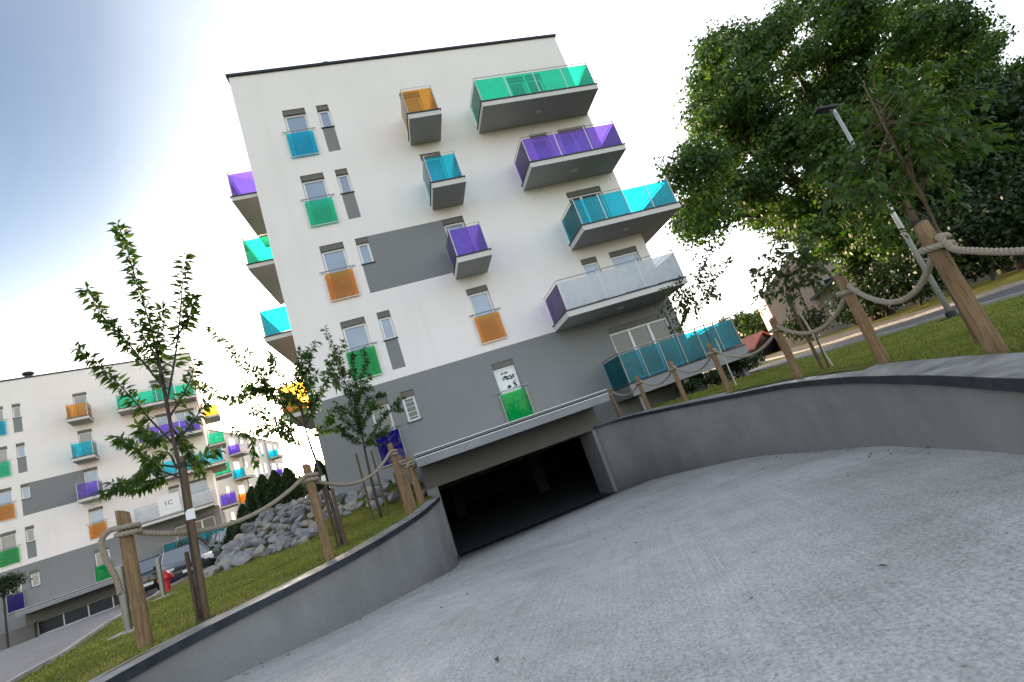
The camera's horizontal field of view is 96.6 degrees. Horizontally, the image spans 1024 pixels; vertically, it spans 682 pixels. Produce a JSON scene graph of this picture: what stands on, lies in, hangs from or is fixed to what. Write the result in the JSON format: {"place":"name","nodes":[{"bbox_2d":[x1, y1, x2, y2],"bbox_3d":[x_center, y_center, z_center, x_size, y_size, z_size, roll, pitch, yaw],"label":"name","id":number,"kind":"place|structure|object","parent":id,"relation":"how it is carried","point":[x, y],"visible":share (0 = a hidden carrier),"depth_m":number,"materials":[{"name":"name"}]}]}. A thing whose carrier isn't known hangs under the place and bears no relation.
{"place":"outdoors","nodes":[
{"label":"outdoors","id":0,"kind":"place"},
{"bbox_2d":[0,591,156,681],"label":"path","id":1,"kind":"structure","parent":0,"point":[15,660],"depth_m":10.80,"materials":[{"name":"grey concrete"}]},
{"bbox_2d":[6,566,209,681],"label":"path kerb","id":2,"kind":"structure","parent":1,"relation":"on","point":[74,645],"depth_m":6.56,"materials":[{"name":"concrete"}]},
{"bbox_2d":[118,555,171,605],"bbox_3d":[-16.418,10.606,20.448,2.120,1.481,4.350,-9,-16,-40],"label":"parked car","id":3,"kind":"object","parent":1,"relation":"on","point":[149,576],"visible":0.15,"depth_m":19.09,"materials":[{"name":"black paint"}]},
{"bbox_2d":[153,540,214,590],"bbox_3d":[-14.127,9.588,19.640,2.120,1.481,4.350,-8,-16,-43],"label":"parked car","id":4,"kind":"object","parent":1,"relation":"on","point":[173,561],"visible":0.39,"depth_m":18.66,"materials":[{"name":"white paint"}]},
{"bbox_2d":[0,0,1023,477],"label":"sky","id":5,"kind":"structure","parent":0,"point":[111,110],"materials":[{"name":"white"}]},
{"bbox_2d":[19,269,1023,681],"bbox_3d":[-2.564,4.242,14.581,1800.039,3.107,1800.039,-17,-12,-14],"label":"ground","id":6,"kind":"structure","parent":0,"point":[981,287],"depth_m":8.10,"materials":[{"name":"green plant"}]},
{"bbox_2d":[0,570,32,648],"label":"topiary tree","id":7,"kind":"object","parent":6,"relation":"on","point":[8,583],"visible":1,"depth_m":21.94,"materials":[{"name":"green plant"}]},
{"bbox_2d":[0,624,34,650],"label":"retaining wall","id":8,"kind":"structure","parent":6,"relation":"on","point":[21,635],"depth_m":27.54,"materials":[{"name":"grey concrete"}]},
{"bbox_2d":[0,352,237,637],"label":"apartment building","id":9,"kind":"structure","parent":6,"relation":"on","point":[61,459],"depth_m":32.78,"materials":[{"name":"paint"}]},
{"bbox_2d":[0,446,9,477],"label":"window","id":10,"kind":"structure","parent":9,"relation":"in","point":[4,465],"depth_m":31.46,"materials":[{"name":"green glass"}]},
{"bbox_2d":[0,487,13,521],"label":"window","id":11,"kind":"structure","parent":9,"relation":"in","point":[6,510],"depth_m":30.82,"materials":[{"name":"orange glass"}]},
{"bbox_2d":[0,530,17,550],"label":"window","id":12,"kind":"structure","parent":9,"relation":"in","point":[8,539],"depth_m":30.28,"materials":[{"name":"white plastic"}]},
{"bbox_2d":[72,392,87,416],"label":"window","id":13,"kind":"structure","parent":9,"relation":"in","point":[80,407],"depth_m":34.42,"materials":[{"name":"orange glass"}]},
{"bbox_2d":[77,428,92,455],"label":"window","id":14,"kind":"structure","parent":9,"relation":"in","point":[86,446],"depth_m":33.82,"materials":[{"name":"blue glass"}]},
{"bbox_2d":[83,466,98,496],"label":"window","id":15,"kind":"structure","parent":9,"relation":"in","point":[91,486],"depth_m":33.24,"materials":[{"name":"purple glass"}]},
{"bbox_2d":[88,506,105,538],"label":"window","id":16,"kind":"structure","parent":9,"relation":"in","point":[96,514],"depth_m":32.64,"materials":[{"name":"orange glass"}]},
{"bbox_2d":[149,380,163,401],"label":"window","id":17,"kind":"structure","parent":9,"relation":"in","point":[158,392],"depth_m":36.93,"materials":[{"name":"green glass"}]},
{"bbox_2d":[155,413,169,436],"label":"window","id":18,"kind":"structure","parent":9,"relation":"in","point":[161,418],"depth_m":36.41,"materials":[{"name":"purple glass"}]},
{"bbox_2d":[174,407,197,433],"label":"window","id":19,"kind":"structure","parent":9,"relation":"in","point":[180,414],"depth_m":37.18,"materials":[{"name":"purple glass"}]},
{"bbox_2d":[174,513,215,543],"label":"window","id":20,"kind":"structure","parent":9,"relation":"in","point":[208,520],"depth_m":35.38,"materials":[{"name":"grey glass"}]},
{"bbox_2d":[189,477,210,507],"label":"window","id":21,"kind":"structure","parent":9,"relation":"in","point":[196,485],"depth_m":36.11,"materials":[{"name":"white glass"}]},
{"bbox_2d":[107,565,133,639],"bbox_3d":[-5.366,3.613,6.320,0.340,0.985,0.340,-17,-12,-14],"label":"bollard","id":22,"kind":"object","parent":6,"relation":"on","point":[125,612],"visible":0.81,"depth_m":6.28,"materials":[{"name":"metal"}]},
{"bbox_2d":[115,510,153,649],"bbox_3d":[-3.833,2.519,4.649,0.132,1.622,0.132,-25,-12,23],"label":"wooden post","id":23,"kind":"object","parent":6,"relation":"on","point":[139,606],"visible":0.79,"depth_m":4.62,"materials":[{"name":"brown wood"}]},
{"bbox_2d":[98,449,416,595],"bbox_3d":[-2.938,2.599,8.396,1.135,0.810,7.926,-21,-12,7],"label":"rope","id":24,"kind":"object","parent":23,"relation":"hanging from","point":[107,561],"visible":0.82,"depth_m":5.17,"materials":[{"name":"beige fabric"}]},
{"bbox_2d":[66,218,225,621],"bbox_3d":[-4.409,0.861,5.636,2.082,4.985,1.574,-17,-12,-14],"label":"cherry tree","id":25,"kind":"object","parent":6,"relation":"on","point":[154,464],"visible":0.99,"depth_m":5.51,"materials":[{"name":"green plant"}]},
{"bbox_2d":[151,557,175,601],"bbox_3d":[-8.121,5.514,10.560,0.340,0.985,0.340,-17,-12,-14],"label":"bollard","id":26,"kind":"object","parent":6,"relation":"on","point":[160,577],"visible":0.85,"depth_m":10.54,"materials":[{"name":"metal"}]},
{"bbox_2d":[184,551,199,622],"bbox_3d":[-3.485,2.723,4.989,0.042,0.825,0.044,-17,-12,-14],"label":"tree stake","id":27,"kind":"object","parent":6,"relation":"on","point":[192,585],"visible":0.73,"depth_m":4.99,"materials":[{"name":"brown wood"}]},
{"bbox_2d":[176,456,209,620],"bbox_3d":[-3.489,2.234,5.027,0.176,1.952,0.072,-25,-13,26],"label":"tree stake","id":28,"kind":"object","parent":6,"relation":"on","point":[195,545],"visible":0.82,"depth_m":5.01,"materials":[{"name":"brown wood"}]},
{"bbox_2d":[206,529,226,561],"bbox_3d":[-14.547,10.520,23.942,2.120,1.481,4.350,-7,-17,-47],"label":"parked car","id":29,"kind":"object","parent":6,"relation":"on","point":[215,540],"visible":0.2,"depth_m":23.44,"materials":[{"name":"grey paint"}]},
{"bbox_2d":[15,481,426,681],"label":"grass","id":30,"kind":"structure","parent":6,"relation":"on","point":[311,553],"depth_m":6.78,"materials":[{"name":"green plant"}]},
{"bbox_2d":[230,504,246,539],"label":"thuja","id":31,"kind":"object","parent":6,"relation":"on","point":[241,509],"visible":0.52,"depth_m":20.33,"materials":[{"name":"green plant"}]},
{"bbox_2d":[228,553,252,566],"bbox_3d":[-7.288,5.889,12.273,0.588,0.348,0.310,-7,-37,10],"label":"rock","id":32,"kind":"object","parent":6,"relation":"on","point":[237,559],"visible":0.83,"depth_m":12.18,"materials":[{"name":"stone"}]},
{"bbox_2d":[239,486,257,524],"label":"thuja","id":33,"kind":"object","parent":6,"relation":"on","point":[250,504],"visible":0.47,"depth_m":20.23,"materials":[{"name":"green plant"}]},
{"bbox_2d":[208,429,295,522],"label":"apartment building","id":34,"kind":"structure","parent":6,"relation":"on","point":[242,479],"depth_m":55.53,"materials":[{"name":"white paint"}]},
{"bbox_2d":[251,474,277,520],"bbox_3d":[-10.982,6.985,20.366,1.372,2.171,1.422,-17,-12,-14],"label":"thuja","id":35,"kind":"object","parent":6,"relation":"on","point":[259,492],"visible":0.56,"depth_m":20.07,"materials":[{"name":"green plant"}]},
{"bbox_2d":[188,325,349,545],"bbox_3d":[-3.868,1.432,7.895,2.753,4.479,1.837,-17,-12,-14],"label":"cherry tree","id":36,"kind":"object","parent":6,"relation":"on","point":[280,424],"visible":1,"depth_m":7.91,"materials":[{"name":"green plant"}]},
{"bbox_2d":[88,497,457,681],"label":"retaining wall","id":37,"kind":"structure","parent":6,"relation":"on","point":[414,550],"depth_m":5.35,"materials":[{"name":"concrete"}]},
{"bbox_2d":[265,469,290,507],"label":"thuja","id":38,"kind":"object","parent":6,"relation":"on","point":[272,486],"visible":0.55,"depth_m":19.94,"materials":[{"name":"green plant"}]},
{"bbox_2d":[277,467,307,503],"bbox_3d":[-9.659,6.462,19.903,1.359,2.029,1.345,-17,-12,-14],"label":"thuja","id":39,"kind":"object","parent":6,"relation":"on","point":[289,478],"visible":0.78,"depth_m":19.74,"materials":[{"name":"green plant"}]},
{"bbox_2d":[302,464,333,560],"bbox_3d":[-2.729,2.527,6.486,0.135,1.633,0.127,-26,-12,28],"label":"wooden post","id":40,"kind":"object","parent":6,"relation":"on","point":[326,544],"visible":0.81,"depth_m":6.45,"materials":[{"name":"brown wood"}]},
{"bbox_2d":[312,459,330,491],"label":"thuja","id":41,"kind":"object","parent":6,"relation":"on","point":[324,472],"visible":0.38,"depth_m":18.24,"materials":[{"name":"green plant"}]},
{"bbox_2d":[322,489,338,547],"bbox_3d":[-3.083,3.068,7.792,0.050,1.100,0.052,-17,-12,-14],"label":"tree stake","id":42,"kind":"object","parent":6,"relation":"on","point":[330,518],"visible":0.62,"depth_m":7.78,"materials":[{"name":"brown wood"}]},
{"bbox_2d":[331,488,347,545],"bbox_3d":[-2.801,2.912,7.427,0.049,1.045,0.052,-17,-12,-14],"label":"tree stake","id":43,"kind":"object","parent":6,"relation":"on","point":[339,517],"visible":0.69,"depth_m":7.42,"materials":[{"name":"brown wood"}]},
{"bbox_2d":[320,324,406,517],"bbox_3d":[-3.900,1.968,11.903,2.186,5.145,1.448,-22,-12,12],"label":"cherry tree","id":44,"kind":"object","parent":6,"relation":"on","point":[359,420],"visible":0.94,"depth_m":11.84,"materials":[{"name":"green plant"}]},
{"bbox_2d":[387,443,412,514],"bbox_3d":[-2.312,2.975,9.506,0.134,1.764,0.129,-24,-12,21],"label":"wooden post","id":45,"kind":"object","parent":6,"relation":"on","point":[404,495],"visible":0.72,"depth_m":9.47,"materials":[{"name":"brown wood"}]},
{"bbox_2d":[396,455,416,509],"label":"wooden post","id":46,"kind":"object","parent":6,"relation":"on","point":[407,486],"visible":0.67,"depth_m":10.30,"materials":[{"name":"brown wood"}]},
{"bbox_2d":[405,455,422,504],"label":"wooden post","id":47,"kind":"object","parent":6,"relation":"on","point":[415,485],"visible":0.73,"depth_m":11.29,"materials":[{"name":"brown wood"}]},
{"bbox_2d":[225,34,750,556],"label":"apartment building","id":48,"kind":"structure","parent":6,"relation":"on","point":[455,238],"depth_m":16.68,"materials":[{"name":"paint"}]},
{"bbox_2d":[282,108,316,157],"bbox_3d":[-7.950,-7.762,17.138,0.804,2.107,0.146,-17,-12,-14],"label":"window","id":49,"kind":"structure","parent":48,"relation":"in","point":[302,141],"depth_m":17.17,"materials":[{"name":"blue glass"}]},
{"bbox_2d":[300,173,335,226],"bbox_3d":[-7.002,-5.086,16.547,0.804,2.107,0.146,-17,-12,-14],"label":"window","id":50,"kind":"structure","parent":48,"relation":"in","point":[321,210],"depth_m":16.58,"materials":[{"name":"green glass"}]},
{"bbox_2d":[316,105,334,128],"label":"window","id":51,"kind":"structure","parent":48,"relation":"in","point":[323,111],"depth_m":17.51,"materials":[{"name":"glass"}]},
{"bbox_2d":[319,242,357,300],"bbox_3d":[-6.053,-2.410,15.956,0.804,2.107,0.146,-17,-12,-14],"label":"window","id":52,"kind":"structure","parent":48,"relation":"in","point":[342,285],"depth_m":15.98,"materials":[{"name":"orange glass"}]},
{"bbox_2d":[335,168,353,194],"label":"window","id":53,"kind":"structure","parent":48,"relation":"in","point":[342,176],"depth_m":16.92,"materials":[{"name":"white plastic"}]},
{"bbox_2d":[340,317,371,351],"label":"window","id":54,"kind":"structure","parent":48,"relation":"in","point":[355,331],"depth_m":15.48,"materials":[{"name":"white glass"}]},
{"bbox_2d":[355,237,374,264],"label":"window","id":55,"kind":"structure","parent":48,"relation":"in","point":[362,244],"depth_m":16.32,"materials":[{"name":"white glass"}]},
{"bbox_2d":[371,397,395,431],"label":"window","id":56,"kind":"structure","parent":48,"relation":"in","point":[382,401],"depth_m":14.92,"materials":[{"name":"grey glass"}]},
{"bbox_2d":[376,310,397,340],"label":"window","id":57,"kind":"structure","parent":48,"relation":"in","point":[384,317],"depth_m":15.73,"materials":[{"name":"white glass"}]},
{"bbox_2d":[400,389,422,423],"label":"window","id":58,"kind":"structure","parent":48,"relation":"in","point":[410,405],"depth_m":15.14,"materials":[{"name":"white plastic"}]},
{"bbox_2d":[399,92,423,112],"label":"window","id":59,"kind":"structure","parent":48,"relation":"in","point":[412,100],"depth_m":18.36,"materials":[{"name":"orange glass"}]},
{"bbox_2d":[420,152,447,180],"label":"window","id":60,"kind":"structure","parent":48,"relation":"in","point":[435,166],"depth_m":17.75,"materials":[{"name":"blue glass"}]},
{"bbox_2d":[442,216,473,255],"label":"window","id":61,"kind":"structure","parent":48,"relation":"in","point":[460,238],"depth_m":17.13,"materials":[{"name":"purple glass"}]},
{"bbox_2d":[466,285,503,342],"bbox_3d":[-0.981,-0.957,16.447,0.794,2.107,0.146,-17,-12,-14],"label":"window","id":62,"kind":"structure","parent":48,"relation":"in","point":[489,327],"depth_m":16.47,"materials":[{"name":"orange glass"}]},
{"bbox_2d":[491,359,521,394],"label":"window","id":63,"kind":"structure","parent":48,"relation":"in","point":[505,373],"depth_m":15.97,"materials":[{"name":"white glass"}]},
{"bbox_2d":[507,77,527,95],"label":"window","id":64,"kind":"structure","parent":48,"relation":"in","point":[516,84],"depth_m":19.47,"materials":[{"name":"green glass"}]},
{"bbox_2d":[524,74,544,92],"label":"window","id":65,"kind":"structure","parent":48,"relation":"in","point":[530,81],"depth_m":19.66,"materials":[{"name":"green glass"}]},
{"bbox_2d":[529,133,553,159],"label":"window","id":66,"kind":"structure","parent":48,"relation":"in","point":[543,150],"depth_m":18.85,"materials":[{"name":"purple glass"}]},
{"bbox_2d":[557,126,592,153],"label":"window","id":67,"kind":"structure","parent":48,"relation":"in","point":[574,141],"depth_m":19.22,"materials":[{"name":"purple glass"}]},
{"bbox_2d":[566,186,610,223],"bbox_3d":[3.185,-5.149,18.378,1.534,2.107,0.146,-17,-12,-14],"label":"window","id":68,"kind":"structure","parent":48,"relation":"in","point":[590,209],"depth_m":18.47,"materials":[{"name":"teal glass"}]},
{"bbox_2d":[580,256,609,300],"bbox_3d":[3.259,-2.214,17.558,0.674,2.107,0.146,-17,-12,-14],"label":"window","id":69,"kind":"structure","parent":48,"relation":"in","point":[589,264],"depth_m":17.70,"materials":[{"name":"white glass"}]},
{"bbox_2d":[608,246,648,292],"bbox_3d":[4.672,-2.633,17.928,1.234,2.107,0.146,-17,-12,-14],"label":"window","id":70,"kind":"structure","parent":48,"relation":"in","point":[627,254],"depth_m":18.07,"materials":[{"name":"grey glass"}]},
{"bbox_2d":[607,312,684,376],"bbox_3d":[5.053,0.211,17.189,2.534,2.107,0.146,-17,-12,-14],"label":"window","id":71,"kind":"structure","parent":48,"relation":"in","point":[639,332],"depth_m":17.30,"materials":[{"name":"grey glass"}]},
{"bbox_2d":[668,361,687,401],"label":"wooden post","id":72,"kind":"object","parent":6,"relation":"on","point":[679,385],"visible":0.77,"depth_m":12.02,"materials":[{"name":"brown wood"}]},
{"bbox_2d":[674,377,705,393],"bbox_3d":[6.164,1.673,15.603,1.044,0.858,1.142,-17,-12,-14],"label":"shrub","id":73,"kind":"object","parent":6,"relation":"on","point":[692,385],"visible":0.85,"depth_m":15.38,"materials":[{"name":"green plant"}]},
{"bbox_2d":[654,238,733,346],"bbox_3d":[5.356,-0.746,12.258,2.757,3.947,1.646,-21,-12,7],"label":"birch tree","id":74,"kind":"object","parent":6,"relation":"on","point":[708,295],"visible":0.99,"depth_m":12.39,"materials":[{"name":"green plant"}]},
{"bbox_2d":[699,366,736,387],"bbox_3d":[6.938,1.339,15.480,1.116,1.009,1.151,-17,-12,-14],"label":"shrub","id":75,"kind":"object","parent":6,"relation":"on","point":[713,376],"visible":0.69,"depth_m":15.38,"materials":[{"name":"green plant"}]},
{"bbox_2d":[706,343,732,393],"bbox_3d":[4.661,0.706,10.172,0.132,1.430,0.130,-9,-15,-41],"label":"wooden post","id":76,"kind":"object","parent":6,"relation":"on","point":[723,377],"visible":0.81,"depth_m":10.14,"materials":[{"name":"brown wood"}]},
{"bbox_2d":[722,350,766,377],"bbox_3d":[8.380,0.975,16.486,1.670,1.183,1.756,-17,-12,-14],"label":"shrub","id":77,"kind":"object","parent":6,"relation":"on","point":[746,362],"visible":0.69,"depth_m":16.11,"materials":[{"name":"green plant"}]},
{"bbox_2d":[725,331,779,365],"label":"shed","id":78,"kind":"structure","parent":6,"relation":"on","point":[755,341],"depth_m":40.19,"materials":[{"name":"metal"}]},
{"bbox_2d":[736,310,769,336],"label":"garden tree","id":79,"kind":"object","parent":6,"relation":"on","point":[743,329],"visible":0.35,"depth_m":52.76,"materials":[{"name":"green plant"}]},
{"bbox_2d":[769,316,802,378],"bbox_3d":[4.643,0.215,7.673,0.130,1.340,0.132,-14,-13,-19],"label":"wooden post","id":80,"kind":"object","parent":6,"relation":"on","point":[789,356],"visible":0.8,"depth_m":7.64,"materials":[{"name":"brown wood"}]},
{"bbox_2d":[746,221,840,366],"bbox_3d":[4.764,-0.722,7.375,1.944,2.368,1.712,-22,-12,13],"label":"birch tree","id":81,"kind":"object","parent":6,"relation":"on","point":[805,258],"visible":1,"depth_m":7.30,"materials":[{"name":"green plant"}]},
{"bbox_2d":[757,257,838,350],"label":"house","id":82,"kind":"structure","parent":6,"relation":"on","point":[776,309],"depth_m":35.09,"materials":[{"name":"white plastic"}]},
{"bbox_2d":[778,303,833,342],"bbox_3d":[18.757,-0.877,29.224,3.127,2.484,3.329,-28,-14,35],"label":"garden bush","id":83,"kind":"object","parent":6,"relation":"on","point":[815,318],"visible":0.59,"depth_m":28.74,"materials":[{"name":"green plant"}]},
{"bbox_2d":[787,294,824,369],"bbox_3d":[4.876,-0.093,7.404,0.227,1.394,0.060,-29,-15,40],"label":"tree stake","id":84,"kind":"object","parent":6,"relation":"on","point":[808,339],"visible":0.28,"depth_m":7.44,"materials":[{"name":"brown wood"}]},
{"bbox_2d":[593,352,1023,490],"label":"retaining wall","id":85,"kind":"structure","parent":6,"relation":"on","point":[974,402],"depth_m":6.19,"materials":[{"name":"concrete"}]},
{"bbox_2d":[650,0,1023,321],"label":"broadleaf tree","id":86,"kind":"object","parent":6,"relation":"on","point":[737,113],"visible":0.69,"depth_m":21.13,"materials":[{"name":"green plant"}]},
{"bbox_2d":[833,275,890,364],"bbox_3d":[4.258,-0.166,5.491,0.135,1.420,0.128,-15,-12,-25],"label":"wooden post","id":87,"kind":"object","parent":6,"relation":"on","point":[877,348],"visible":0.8,"depth_m":5.46,"materials":[{"name":"brown wood"}]},
{"bbox_2d":[821,258,932,323],"bbox_3d":[16.644,-2.109,21.048,4.064,2.823,4.160,-28,-15,36],"label":"garden bush","id":88,"kind":"object","parent":6,"relation":"on","point":[886,312],"visible":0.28,"depth_m":21.26,"materials":[{"name":"green plant"}]},
{"bbox_2d":[813,104,959,321],"bbox_3d":[7.533,-2.697,9.228,0.525,5.050,0.346,-17,-12,-14],"label":"lamp post","id":89,"kind":"object","parent":6,"relation":"on","point":[949,313],"visible":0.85,"depth_m":9.03,"materials":[{"name":"metal"}]},
{"bbox_2d":[852,253,943,312],"bbox_3d":[16.591,-2.538,19.045,3.756,2.810,4.318,-7,-17,-45],"label":"garden bush","id":90,"kind":"object","parent":6,"relation":"on","point":[864,282],"visible":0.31,"depth_m":19.41,"materials":[{"name":"green plant"}]},
{"bbox_2d":[810,252,997,330],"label":"house","id":91,"kind":"structure","parent":6,"relation":"on","point":[824,297],"depth_m":32.27,"materials":[{"name":"white plastic"}]},
{"bbox_2d":[804,41,1015,252],"bbox_3d":[4.300,-1.677,4.745,2.818,3.385,1.518,-17,-12,-14],"label":"linden tree","id":92,"kind":"object","parent":6,"relation":"on","point":[907,130],"visible":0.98,"depth_m":4.65,"materials":[{"name":"green plant"}]},
{"bbox_2d":[901,200,978,343],"bbox_3d":[4.233,-0.629,4.425,0.235,1.666,0.161,-17,-12,-14],"label":"tree stake","id":93,"kind":"object","parent":6,"relation":"on","point":[913,217],"visible":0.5,"depth_m":4.46,"materials":[{"name":"brown wood"}]},
{"bbox_2d":[870,220,1017,303],"bbox_3d":[16.596,-2.952,17.568,4.557,2.985,4.022,-25,-13,24],"label":"garden bush","id":94,"kind":"object","parent":6,"relation":"on","point":[892,270],"visible":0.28,"depth_m":17.63,"materials":[{"name":"green plant"}]},
{"bbox_2d":[865,73,1023,270],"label":"garden tree","id":95,"kind":"object","parent":6,"relation":"on","point":[1013,112],"visible":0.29,"depth_m":18.59,"materials":[{"name":"green plant"}]},
{"bbox_2d":[898,175,1023,294],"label":"garden bush","id":96,"kind":"object","parent":6,"relation":"on","point":[1011,204],"visible":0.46,"depth_m":16.03,"materials":[{"name":"green plant"}]},
{"bbox_2d":[914,220,1009,353],"bbox_3d":[3.664,-0.328,3.680,0.128,1.450,0.135,-29,-15,36],"label":"wooden post","id":97,"kind":"object","parent":6,"relation":"on","point":[986,333],"visible":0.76,"depth_m":3.66,"materials":[{"name":"brown wood"}]},
{"bbox_2d":[608,232,1023,395],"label":"rope","id":98,"kind":"object","parent":97,"relation":"hanging from","point":[943,240],"visible":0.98,"depth_m":4.57,"materials":[{"name":"beige fabric"}]},
{"bbox_2d":[919,170,1023,274],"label":"garden bush","id":99,"kind":"object","parent":6,"relation":"on","point":[1005,231],"visible":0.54,"depth_m":15.90,"materials":[{"name":"green plant"}]},
{"bbox_2d":[223,446,1023,681],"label":"driveway","id":100,"kind":"structure","parent":0,"point":[677,585],"depth_m":2.63,"materials":[{"name":"concrete"}]},
{"bbox_2d":[459,492,616,556],"bbox_3d":[0.876,5.321,13.200,4.970,0.164,0.300,-17,-12,-14],"label":"drain grate","id":101,"kind":"object","parent":100,"relation":"on","point":[523,530],"visible":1,"depth_m":13.07,"materials":[{"name":"metal"}]},
{"bbox_2d":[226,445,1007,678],"bbox_3d":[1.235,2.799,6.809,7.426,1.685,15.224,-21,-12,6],"label":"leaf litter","id":102,"kind":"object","parent":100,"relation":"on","point":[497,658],"visible":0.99,"depth_m":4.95,"materials":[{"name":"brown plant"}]},
{"bbox_2d":[629,293,1023,414],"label":"grass","id":103,"kind":"structure","parent":0,"point":[838,354],"depth_m":7.15,"materials":[{"name":"green plant"}]},
{"bbox_2d":[706,284,1023,381],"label":"road","id":104,"kind":"structure","parent":0,"point":[1012,290],"depth_m":13.34,"materials":[{"name":"grey asphalt"}]},
{"bbox_2d":[707,291,1023,384],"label":"road kerb","id":105,"kind":"structure","parent":104,"relation":"on","point":[925,321],"depth_m":10.58,"materials":[{"name":"concrete"}]},
{"bbox_2d":[726,280,1023,370],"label":"road kerb","id":106,"kind":"structure","parent":104,"relation":"on","point":[952,304],"depth_m":14.68,"materials":[{"name":"concrete"}]},
{"bbox_2d":[758,279,1023,359],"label":"verge","id":107,"kind":"structure","parent":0,"point":[831,338],"depth_m":18.89,"materials":[{"name":"grey concrete"}]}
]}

